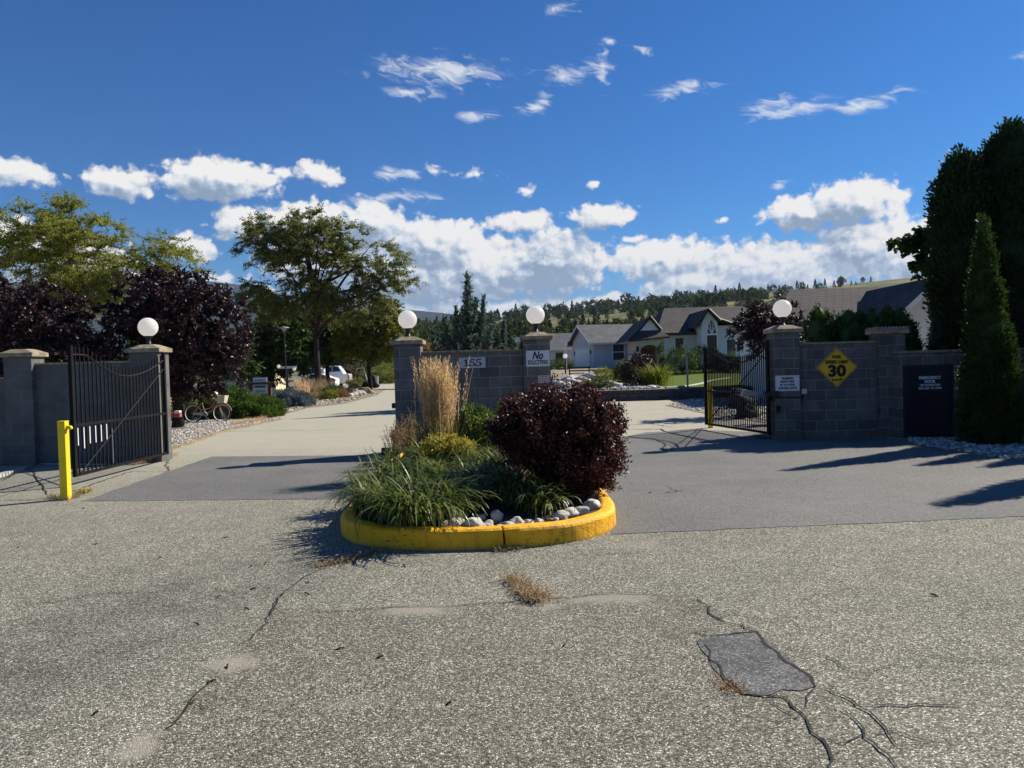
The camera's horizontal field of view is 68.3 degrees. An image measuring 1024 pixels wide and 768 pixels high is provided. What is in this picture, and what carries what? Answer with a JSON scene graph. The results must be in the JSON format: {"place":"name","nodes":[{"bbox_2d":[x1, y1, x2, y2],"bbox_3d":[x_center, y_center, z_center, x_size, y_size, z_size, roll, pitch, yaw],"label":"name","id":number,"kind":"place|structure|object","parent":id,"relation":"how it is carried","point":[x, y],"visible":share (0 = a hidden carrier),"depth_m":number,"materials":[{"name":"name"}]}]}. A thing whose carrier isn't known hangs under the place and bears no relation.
{"place":"outdoors","nodes":[
{"label":"outdoors","id":0,"kind":"place"},
{"bbox_2d":[0,279,505,353],"bbox_3d":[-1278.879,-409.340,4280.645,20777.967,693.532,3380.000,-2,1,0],"label":"mountain","id":1,"kind":"structure","parent":0,"point":[422,315],"depth_m":4723.65,"materials":[{"name":"plant"}]},
{"bbox_2d":[359,369,393,383],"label":"bank shrub","id":2,"kind":"object","parent":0,"point":[383,375],"visible":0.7,"depth_m":83.58,"materials":[{"name":"green plant"}]},
{"bbox_2d":[55,277,926,385],"bbox_3d":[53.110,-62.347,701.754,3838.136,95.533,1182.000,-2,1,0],"label":"hillside","id":3,"kind":"structure","parent":0,"point":[636,308],"depth_m":627.42,"materials":[{"name":"plant"}]},
{"bbox_2d":[405,306,723,348],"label":"hillside wood","id":4,"kind":"object","parent":3,"relation":"on","point":[564,326],"visible":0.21,"depth_m":262.25,"materials":[{"name":"green plant"}]},
{"bbox_2d":[0,381,1023,767],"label":"road","id":5,"kind":"structure","parent":0,"point":[860,601],"depth_m":5.41,"materials":[{"name":"asphalt"}]},
{"bbox_2d":[0,274,128,376],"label":"plum tree","id":6,"kind":"object","parent":5,"relation":"on","point":[24,321],"visible":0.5,"depth_m":20.98,"materials":[{"name":"purple plant"}]},
{"bbox_2d":[57,421,72,499],"bbox_3d":[-5.871,1.007,9.973,0.180,1.042,0.104,-2,1,0],"label":"yellow post","id":7,"kind":"object","parent":5,"relation":"on","point":[64,428],"visible":0.95,"depth_m":9.93,"materials":[{"name":"metal"}]},
{"bbox_2d":[0,189,215,326],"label":"locust tree","id":8,"kind":"object","parent":5,"relation":"on","point":[48,231],"visible":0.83,"depth_m":29.22,"materials":[{"name":"green plant"}]},
{"bbox_2d":[171,416,280,446],"bbox_3d":[-9.777,1.286,23.930,6.385,0.001,16.109,-2,1,-23],"label":"gravel bed","id":9,"kind":"object","parent":5,"relation":"on","point":[212,431],"visible":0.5,"depth_m":21.72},
{"bbox_2d":[95,262,258,427],"bbox_3d":[-10.062,-1.162,22.987,4.816,5.226,3.651,-2,1,0],"label":"plum tree","id":10,"kind":"object","parent":9,"relation":"on","point":[185,328],"visible":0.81,"depth_m":22.41,"materials":[{"name":"purple plant"}]},
{"bbox_2d":[183,392,231,421],"bbox_3d":[-10.271,0.777,25.479,1.653,1.044,0.489,-2,1,0],"label":"bicycle","id":11,"kind":"object","parent":9,"relation":"on","point":[221,399],"visible":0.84,"depth_m":25.43,"materials":[{"name":"metal"}]},
{"bbox_2d":[170,385,286,419],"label":"juniper shrub","id":12,"kind":"object","parent":9,"relation":"on","point":[233,394],"visible":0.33,"depth_m":26.77,"materials":[{"name":"plant"}]},
{"bbox_2d":[226,392,287,418],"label":"juniper shrub","id":13,"kind":"object","parent":9,"relation":"on","point":[250,405],"visible":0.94,"depth_m":26.71,"materials":[{"name":"plant"}]},
{"bbox_2d":[83,451,392,500],"bbox_3d":[-3.702,1.403,12.337,4.271,0.001,5.908,-2,1,0],"label":"smooth asphalt apron","id":14,"kind":"object","parent":5,"relation":"on","point":[251,477],"visible":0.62,"depth_m":11.30,"materials":[{"name":"asphalt"}]},
{"bbox_2d":[256,388,385,412],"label":"gravel bed","id":15,"kind":"object","parent":5,"relation":"on","point":[378,391],"visible":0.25,"depth_m":46.70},
{"bbox_2d":[127,319,265,383],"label":"bushy tree","id":16,"kind":"object","parent":15,"relation":"on","point":[250,367],"visible":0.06,"depth_m":54.73,"materials":[{"name":"green plant"}]},
{"bbox_2d":[244,377,276,395],"bbox_3d":[-11.312,0.407,34.012,1.378,1.403,0.400,-2,1,0],"label":"community sign","id":17,"kind":"object","parent":15,"relation":"on","point":[257,385],"visible":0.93,"depth_m":33.90,"materials":[{"name":"white paint"}]},
{"bbox_2d":[236,293,325,388],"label":"bushy tree","id":18,"kind":"object","parent":15,"relation":"on","point":[269,352],"visible":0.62,"depth_m":59.06,"materials":[{"name":"green plant"}]},
{"bbox_2d":[272,386,316,407],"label":"juniper shrub","id":19,"kind":"object","parent":15,"relation":"on","point":[292,397],"visible":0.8,"depth_m":34.04,"materials":[{"name":"plant"}]},
{"bbox_2d":[227,202,427,393],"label":"locust tree","id":20,"kind":"object","parent":15,"relation":"on","point":[319,299],"visible":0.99,"depth_m":53.07,"materials":[{"name":"green plant"}]},
{"bbox_2d":[294,310,365,385],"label":"bushy tree","id":21,"kind":"object","parent":15,"relation":"on","point":[326,361],"visible":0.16,"depth_m":65.46,"materials":[{"name":"green plant"}]},
{"bbox_2d":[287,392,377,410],"bbox_3d":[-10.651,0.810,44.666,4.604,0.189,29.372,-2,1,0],"label":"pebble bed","id":22,"kind":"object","parent":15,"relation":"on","point":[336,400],"visible":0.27,"depth_m":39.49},
{"bbox_2d":[327,297,418,388],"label":"bushy tree","id":23,"kind":"object","parent":15,"relation":"on","point":[368,344],"visible":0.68,"depth_m":61.21,"materials":[{"name":"green plant"}]},
{"bbox_2d":[310,543,391,568],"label":"dry weed","id":24,"kind":"object","parent":5,"relation":"on","point":[340,561],"visible":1,"depth_m":6.34,"materials":[{"name":"plant"}]},
{"bbox_2d":[2,409,752,499],"bbox_3d":[-0.643,1.181,17.959,18.458,0.001,11.082,-2,1,-20],"label":"tar line","id":25,"kind":"object","parent":5,"relation":"on","point":[662,448],"visible":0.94,"depth_m":14.23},
{"bbox_2d":[423,313,460,351],"bbox_3d":[-2.550,-0.943,30.043,2.011,3.839,1.831,-1,2,37],"label":"feathery conifer","id":26,"kind":"object","parent":5,"relation":"on","point":[434,345],"visible":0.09,"depth_m":29.93,"materials":[{"name":"green plant"}]},
{"bbox_2d":[440,270,496,350],"bbox_3d":[-1.788,-1.690,28.927,2.591,5.336,2.486,-2,1,0],"label":"feathery conifer","id":27,"kind":"object","parent":5,"relation":"on","point":[471,332],"visible":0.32,"depth_m":28.84,"materials":[{"name":"green plant"}]},
{"bbox_2d":[340,447,615,550],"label":"island kerb","id":28,"kind":"structure","parent":5,"relation":"on","point":[601,521],"depth_m":6.69,"materials":[{"name":"yellow paint"}]},
{"bbox_2d":[382,418,407,456],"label":"dried plant","id":29,"kind":"object","parent":28,"relation":"on","point":[393,434],"visible":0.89,"depth_m":12.20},
{"bbox_2d":[358,442,598,526],"bbox_3d":[-0.487,1.188,10.351,3.060,0.162,7.440,-2,1,0],"label":"planting bed","id":30,"kind":"object","parent":28,"relation":"in","point":[514,513],"visible":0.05,"depth_m":7.47,"materials":[{"name":"soil"}]},
{"bbox_2d":[321,470,404,513],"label":"daylily","id":31,"kind":"object","parent":30,"relation":"on","point":[357,485],"visible":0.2,"depth_m":7.74,"materials":[{"name":"green plant"}]},
{"bbox_2d":[325,446,416,503],"bbox_3d":[-1.552,1.042,8.616,1.166,0.663,1.108,-3,2,-40],"label":"daylily","id":32,"kind":"object","parent":30,"relation":"on","point":[364,473],"visible":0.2,"depth_m":8.51,"materials":[{"name":"green plant"}]},
{"bbox_2d":[314,460,430,521],"bbox_3d":[-1.317,1.018,7.420,1.297,0.688,1.248,-2,1,0],"label":"daylily","id":33,"kind":"object","parent":30,"relation":"on","point":[389,484],"visible":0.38,"depth_m":7.30,"materials":[{"name":"green plant"}]},
{"bbox_2d":[356,441,427,472],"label":"daylily","id":34,"kind":"object","parent":30,"relation":"on","point":[376,461],"visible":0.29,"depth_m":10.17,"materials":[{"name":"green plant"}]},
{"bbox_2d":[347,440,453,483],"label":"daylily","id":35,"kind":"object","parent":30,"relation":"on","point":[396,470],"visible":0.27,"depth_m":8.47,"materials":[{"name":"green plant"}]},
{"bbox_2d":[393,413,420,450],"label":"dried plant","id":36,"kind":"object","parent":30,"relation":"on","point":[410,441],"visible":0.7,"depth_m":12.79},
{"bbox_2d":[339,459,484,537],"bbox_3d":[-0.947,1.036,6.995,1.398,0.675,1.291,-3,2,-36],"label":"daylily","id":37,"kind":"object","parent":30,"relation":"on","point":[395,505],"visible":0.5,"depth_m":6.84,"materials":[{"name":"green plant"}]},
{"bbox_2d":[354,458,490,534],"bbox_3d":[-0.819,1.053,6.952,1.319,0.738,1.500,-2,1,0],"label":"daylily","id":38,"kind":"object","parent":30,"relation":"on","point":[411,519],"visible":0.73,"depth_m":6.74,"materials":[{"name":"green plant"}]},
{"bbox_2d":[359,447,491,510],"bbox_3d":[-0.825,1.002,7.294,1.256,0.747,1.296,-2,1,0],"label":"daylily","id":39,"kind":"object","parent":30,"relation":"on","point":[418,476],"visible":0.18,"depth_m":7.31,"materials":[{"name":"green plant"}]},
{"bbox_2d":[401,355,473,448],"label":"feather reed grass","id":40,"kind":"object","parent":30,"relation":"on","point":[439,392],"depth_m":11.08,"materials":[{"name":"beige plant"}]},
{"bbox_2d":[394,438,484,484],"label":"daylily","id":41,"kind":"object","parent":30,"relation":"on","point":[432,465],"visible":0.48,"depth_m":8.61,"materials":[{"name":"green plant"}]},
{"bbox_2d":[413,429,478,469],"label":"golden shrub","id":42,"kind":"object","parent":30,"relation":"on","point":[446,439],"visible":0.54,"depth_m":10.06,"materials":[{"name":"yellow plant"}]},
{"bbox_2d":[386,468,513,532],"bbox_3d":[-0.551,1.043,7.140,1.222,0.666,1.139,-2,1,0],"label":"daylily","id":43,"kind":"object","parent":30,"relation":"on","point":[461,497],"visible":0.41,"depth_m":7.04,"materials":[{"name":"green plant"}]},
{"bbox_2d":[429,429,493,468],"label":"daylily","id":44,"kind":"object","parent":30,"relation":"on","point":[463,450],"visible":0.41,"depth_m":9.89,"materials":[{"name":"green plant"}]},
{"bbox_2d":[415,457,509,507],"bbox_3d":[-0.572,1.005,7.672,1.041,0.605,1.145,-3,2,-43],"label":"daylily","id":45,"kind":"object","parent":30,"relation":"on","point":[470,478],"visible":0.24,"depth_m":7.67,"materials":[{"name":"green plant"}]},
{"bbox_2d":[451,402,498,453],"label":"green shrub","id":46,"kind":"object","parent":30,"relation":"on","point":[479,408],"visible":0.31,"depth_m":11.52,"materials":[{"name":"green plant"}]},
{"bbox_2d":[453,443,506,470],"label":"daylily","id":47,"kind":"object","parent":30,"relation":"on","point":[487,456],"visible":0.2,"depth_m":9.54,"materials":[{"name":"green plant"}]},
{"bbox_2d":[460,397,500,456],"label":"tall weed","id":48,"kind":"object","parent":30,"relation":"on","point":[475,435],"visible":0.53,"depth_m":10.56,"materials":[{"name":"green plant"}]},
{"bbox_2d":[441,450,521,484],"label":"daylily","id":49,"kind":"object","parent":30,"relation":"on","point":[482,466],"visible":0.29,"depth_m":8.36,"materials":[{"name":"green plant"}]},
{"bbox_2d":[467,459,559,506],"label":"daylily","id":50,"kind":"object","parent":30,"relation":"on","point":[500,486],"visible":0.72,"depth_m":7.64,"materials":[{"name":"green plant"}]},
{"bbox_2d":[493,465,581,516],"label":"daylily","id":51,"kind":"object","parent":30,"relation":"on","point":[540,500],"visible":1,"depth_m":7.33,"materials":[{"name":"green plant"}]},
{"bbox_2d":[478,373,632,500],"bbox_3d":[0.468,0.583,8.166,1.651,1.415,1.647,-2,1,0],"label":"purple shrub","id":52,"kind":"object","parent":30,"relation":"on","point":[575,432],"visible":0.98,"depth_m":7.79,"materials":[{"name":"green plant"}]},
{"bbox_2d":[485,310,519,349],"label":"feathery conifer","id":53,"kind":"object","parent":5,"relation":"on","point":[500,342],"visible":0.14,"depth_m":30.45,"materials":[{"name":"green plant"}]},
{"bbox_2d":[124,594,880,767],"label":"asphalt slab","id":54,"kind":"structure","parent":5,"relation":"on","point":[619,681],"depth_m":3.61,"materials":[{"name":"asphalt"}]},
{"bbox_2d":[696,632,814,695],"bbox_3d":[1.260,1.461,3.987,0.445,0.001,0.841,-2,1,0],"label":"asphalt patch","id":55,"kind":"object","parent":54,"relation":"on","point":[755,663],"visible":1,"depth_m":3.93,"materials":[{"name":"asphalt"}]},
{"bbox_2d":[3,485,1018,766],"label":"asphalt crack","id":56,"kind":"object","parent":5,"relation":"on","point":[811,677],"visible":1,"depth_m":3.80,"materials":[{"name":"asphalt"}]},
{"bbox_2d":[498,567,556,604],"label":"dry weed","id":57,"kind":"object","parent":5,"relation":"on","point":[536,595],"visible":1,"depth_m":5.27,"materials":[{"name":"plant"}]},
{"bbox_2d":[667,397,765,422],"bbox_3d":[7.102,0.780,25.591,3.937,0.116,13.087,-1,1,18],"label":"pebble bed","id":58,"kind":"object","parent":5,"relation":"on","point":[698,407],"visible":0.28,"depth_m":26.44,"materials":[{"name":"gravel"}]},
{"bbox_2d":[724,296,809,360],"bbox_3d":[7.528,-0.802,21.969,2.319,3.547,1.994,-2,2,-31],"label":"plum tree","id":59,"kind":"object","parent":58,"relation":"on","point":[753,332],"visible":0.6,"depth_m":21.69,"materials":[{"name":"purple plant"}]},
{"bbox_2d":[606,430,1023,533],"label":"smooth asphalt apron","id":60,"kind":"object","parent":5,"relation":"on","point":[727,481],"visible":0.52,"depth_m":9.55,"materials":[{"name":"asphalt"}]},
{"bbox_2d":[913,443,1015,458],"bbox_3d":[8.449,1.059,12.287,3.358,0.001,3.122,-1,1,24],"label":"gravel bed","id":61,"kind":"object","parent":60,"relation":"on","point":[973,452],"visible":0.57,"depth_m":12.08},
{"bbox_2d":[908,436,1023,458],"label":"pebble bed","id":62,"kind":"object","parent":61,"relation":"on","point":[1015,450],"visible":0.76,"depth_m":12.58,"materials":[{"name":"gravel"}]},
{"bbox_2d":[951,211,1023,444],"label":"young cedar","id":63,"kind":"object","parent":62,"relation":"on","point":[990,409],"visible":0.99,"depth_m":12.97,"materials":[{"name":"green plant"}]},
{"bbox_2d":[726,279,930,398],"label":"house","id":64,"kind":"structure","parent":5,"relation":"on","point":[904,295],"depth_m":28.34,"materials":[{"name":"white"}]},
{"bbox_2d":[886,218,931,281],"bbox_3d":[11.751,-2.058,21.011,2.659,5.870,1.432,-2,1,0],"label":"dark tree","id":65,"kind":"object","parent":5,"relation":"on","point":[907,244],"visible":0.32,"depth_m":20.84,"materials":[{"name":"green plant"}]},
{"bbox_2d":[0,0,1023,316],"label":"sky","id":66,"kind":"structure","parent":0,"point":[554,152],"materials":[{"name":"blue"}]},
{"bbox_2d":[551,367,747,390],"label":"lawn","id":67,"kind":"structure","parent":0,"point":[693,378],"depth_m":42.95,"materials":[{"name":"plant"}]},
{"bbox_2d":[566,324,632,367],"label":"house","id":68,"kind":"structure","parent":67,"relation":"on","point":[593,346],"depth_m":66.11,"materials":[{"name":"grey"}]},
{"bbox_2d":[619,351,660,384],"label":"purple shrub","id":69,"kind":"object","parent":67,"relation":"on","point":[632,377],"visible":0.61,"depth_m":35.70,"materials":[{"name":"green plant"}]},
{"bbox_2d":[635,359,683,385],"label":"golden grass","id":70,"kind":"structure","parent":67,"relation":"on","point":[655,376],"depth_m":34.68,"materials":[{"name":"yellow plant"}]},
{"bbox_2d":[664,344,700,373],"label":"clipped shrub","id":71,"kind":"object","parent":67,"relation":"on","point":[672,360],"visible":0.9,"depth_m":45.78,"materials":[{"name":"green plant"}]},
{"bbox_2d":[615,306,750,367],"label":"house","id":72,"kind":"structure","parent":67,"relation":"on","point":[691,327],"depth_m":53.80,"materials":[{"name":"grey"}]},
{"bbox_2d":[706,319,717,359],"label":"window","id":73,"kind":"structure","parent":72,"relation":"in","point":[711,330],"depth_m":52.92,"materials":[{"name":"white glass"}]},
{"label":"ground","id":74,"kind":"structure","parent":0,"visible":0},
{"bbox_2d":[0,377,7,464],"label":"block wall","id":75,"kind":"structure","parent":74,"relation":"on","point":[3,450],"depth_m":14.17,"materials":[{"name":"concrete"}]},
{"bbox_2d":[0,349,48,465],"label":"gate pillar","id":76,"kind":"structure","parent":74,"relation":"on","point":[19,368],"depth_m":14.01,"materials":[{"name":"concrete"}]},
{"bbox_2d":[35,361,131,462],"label":"block wall","id":77,"kind":"structure","parent":74,"relation":"on","point":[52,391],"depth_m":14.13,"materials":[{"name":"concrete"}]},
{"bbox_2d":[124,344,172,461],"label":"gate pillar","id":78,"kind":"structure","parent":74,"relation":"on","point":[141,355],"depth_m":14.01,"materials":[{"name":"concrete"}]},
{"bbox_2d":[67,346,168,476],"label":"iron gate","id":79,"kind":"structure","parent":78,"relation":"attached to","point":[74,412],"depth_m":12.24,"materials":[{"name":"black metal"}]},
{"bbox_2d":[138,318,157,344],"bbox_3d":[-6.841,-0.991,14.201,0.355,0.508,0.355,-2,1,0],"label":"globe lamp","id":80,"kind":"object","parent":78,"relation":"on","point":[147,328],"visible":0.99,"depth_m":14.09,"materials":[{"name":"glass"}]},
{"bbox_2d":[390,336,425,448],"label":"gate pillar","id":81,"kind":"structure","parent":74,"relation":"on","point":[406,350],"depth_m":14.20,"materials":[{"name":"grey concrete"}]},
{"bbox_2d":[398,310,416,336],"bbox_3d":[-1.990,-1.151,14.400,0.355,0.508,0.355,-2,1,0],"label":"globe lamp","id":82,"kind":"object","parent":81,"relation":"on","point":[407,320],"visible":1,"depth_m":14.28,"materials":[{"name":"glass"}]},
{"bbox_2d":[308,346,521,378],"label":"hillside brush","id":83,"kind":"object","parent":74,"relation":"on","point":[353,370],"visible":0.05,"depth_m":124.39,"materials":[{"name":"green plant"}]},
{"bbox_2d":[421,349,523,430],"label":"block wall","id":84,"kind":"structure","parent":74,"relation":"on","point":[500,374],"depth_m":14.33,"materials":[{"name":"grey concrete"}]},
{"bbox_2d":[459,357,485,367],"bbox_3d":[-0.749,-0.403,14.311,0.492,0.200,0.010,-2,1,0],"label":"number sign","id":85,"kind":"object","parent":84,"relation":"attached to","point":[477,362],"visible":0.99,"depth_m":14.31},
{"bbox_2d":[520,332,552,393],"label":"gate pillar","id":86,"kind":"structure","parent":74,"relation":"on","point":[532,341],"depth_m":14.19,"materials":[{"name":"grey concrete"}]},
{"bbox_2d":[526,306,544,331],"bbox_3d":[0.448,-1.239,14.400,0.355,0.508,0.355,-2,1,0],"label":"globe lamp","id":87,"kind":"object","parent":86,"relation":"on","point":[535,315],"visible":0.98,"depth_m":14.28,"materials":[{"name":"glass"}]},
{"bbox_2d":[526,350,549,366],"bbox_3d":[0.484,-0.481,14.182,0.439,0.301,0.009,-2,1,0],"label":"no soliciting sign","id":88,"kind":"object","parent":86,"relation":"attached to","point":[534,358],"visible":1,"depth_m":14.18,"materials":[{"name":"metal"}]},
{"bbox_2d":[548,333,571,366],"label":"house","id":89,"kind":"structure","parent":74,"relation":"on","point":[557,345],"depth_m":75.96,"materials":[{"name":"grey"}]},
{"bbox_2d":[565,386,751,401],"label":"retaining wall","id":90,"kind":"structure","parent":74,"relation":"on","point":[658,394],"depth_m":31.62,"materials":[{"name":"concrete"}]},
{"bbox_2d":[763,325,802,439],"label":"gate pillar","id":91,"kind":"structure","parent":74,"relation":"on","point":[784,348],"depth_m":14.71,"materials":[{"name":"concrete"}]},
{"bbox_2d":[703,339,770,433],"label":"iron gate","id":92,"kind":"structure","parent":91,"relation":"attached to","point":[761,382],"depth_m":16.01,"materials":[{"name":"metal"}]},
{"bbox_2d":[773,300,791,324],"bbox_3d":[5.328,-1.407,14.884,0.355,0.508,0.355,-2,1,0],"label":"globe lamp","id":93,"kind":"object","parent":91,"relation":"on","point":[782,309],"visible":0.95,"depth_m":14.77,"materials":[{"name":"glass"}]},
{"bbox_2d":[775,375,799,390],"bbox_3d":[5.362,-0.015,14.697,0.467,0.305,0.009,-2,1,0],"label":"surveillance sign","id":94,"kind":"object","parent":91,"relation":"attached to","point":[787,383],"visible":1,"depth_m":14.69,"materials":[{"name":"metal"}]},
{"bbox_2d":[802,302,837,341],"bbox_3d":[6.632,-0.350,16.306,0.946,2.856,0.911,-2,1,0],"label":"hedge cedar","id":95,"kind":"object","parent":74,"relation":"on","point":[818,327],"visible":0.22,"depth_m":16.12,"materials":[{"name":"green plant"}]},
{"bbox_2d":[799,341,877,438],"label":"block wall","id":96,"kind":"structure","parent":74,"relation":"on","point":[846,407],"depth_m":14.81,"materials":[{"name":"concrete"}]},
{"bbox_2d":[817,347,856,386],"bbox_3d":[6.365,-0.326,14.788,0.810,0.785,0.014,-2,1,0],"label":"speed limit sign","id":97,"kind":"object","parent":96,"relation":"attached to","point":[836,367],"visible":1,"depth_m":14.79,"materials":[{"name":"metal"}]},
{"bbox_2d":[830,309,868,341],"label":"hedge cedar","id":98,"kind":"object","parent":74,"relation":"on","point":[848,329],"visible":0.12,"depth_m":16.02,"materials":[{"name":"green plant"}]},
{"bbox_2d":[860,306,887,340],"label":"hedge cedar","id":99,"kind":"object","parent":74,"relation":"on","point":[872,318],"visible":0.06,"depth_m":16.15,"materials":[{"name":"green plant"}]},
{"bbox_2d":[865,326,908,437],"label":"gate pillar","id":100,"kind":"structure","parent":74,"relation":"on","point":[889,340],"depth_m":14.69,"materials":[{"name":"concrete"}]},
{"bbox_2d":[890,306,920,350],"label":"hedge cedar","id":101,"kind":"object","parent":74,"relation":"on","point":[900,318],"visible":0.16,"depth_m":16.40,"materials":[{"name":"green plant"}]},
{"bbox_2d":[924,309,956,366],"bbox_3d":[9.602,-0.363,17.009,0.847,2.683,0.852,-2,1,0],"label":"hedge cedar","id":102,"kind":"object","parent":74,"relation":"on","point":[939,335],"visible":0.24,"depth_m":16.86,"materials":[{"name":"green plant"}]},
{"bbox_2d":[893,348,1023,437],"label":"block wall","id":103,"kind":"structure","parent":74,"relation":"on","point":[925,357],"depth_m":14.50,"materials":[{"name":"concrete"}]},
{"bbox_2d":[902,364,954,437],"bbox_3d":[8.007,0.329,14.577,0.986,1.403,0.120,-2,1,0],"label":"emergency door","id":104,"kind":"structure","parent":103,"relation":"attached to","point":[928,400],"depth_m":14.54,"materials":[{"name":"black metal"}]},
{"bbox_2d":[905,366,951,437],"bbox_3d":[8.008,0.346,14.568,0.900,1.350,0.040,-2,1,0],"label":"door leaf","id":105,"kind":"structure","parent":104,"relation":"in","point":[927,411],"depth_m":14.55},
{"bbox_2d":[921,142,1000,351],"bbox_3d":[10.466,-2.324,17.539,1.723,6.528,1.708,-2,1,0],"label":"tall cedar","id":106,"kind":"object","parent":74,"relation":"on","point":[959,199],"visible":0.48,"depth_m":17.20,"materials":[{"name":"green plant"}]},
{"bbox_2d":[975,114,1023,343],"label":"tall cedar","id":107,"kind":"object","parent":74,"relation":"on","point":[1002,152],"visible":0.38,"depth_m":16.88,"materials":[{"name":"green plant"}]},
{"bbox_2d":[1007,299,1023,347],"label":"tree","id":108,"kind":"object","parent":74,"relation":"on","point":[1020,336],"visible":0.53,"depth_m":15.60,"materials":[{"name":"green plant"}]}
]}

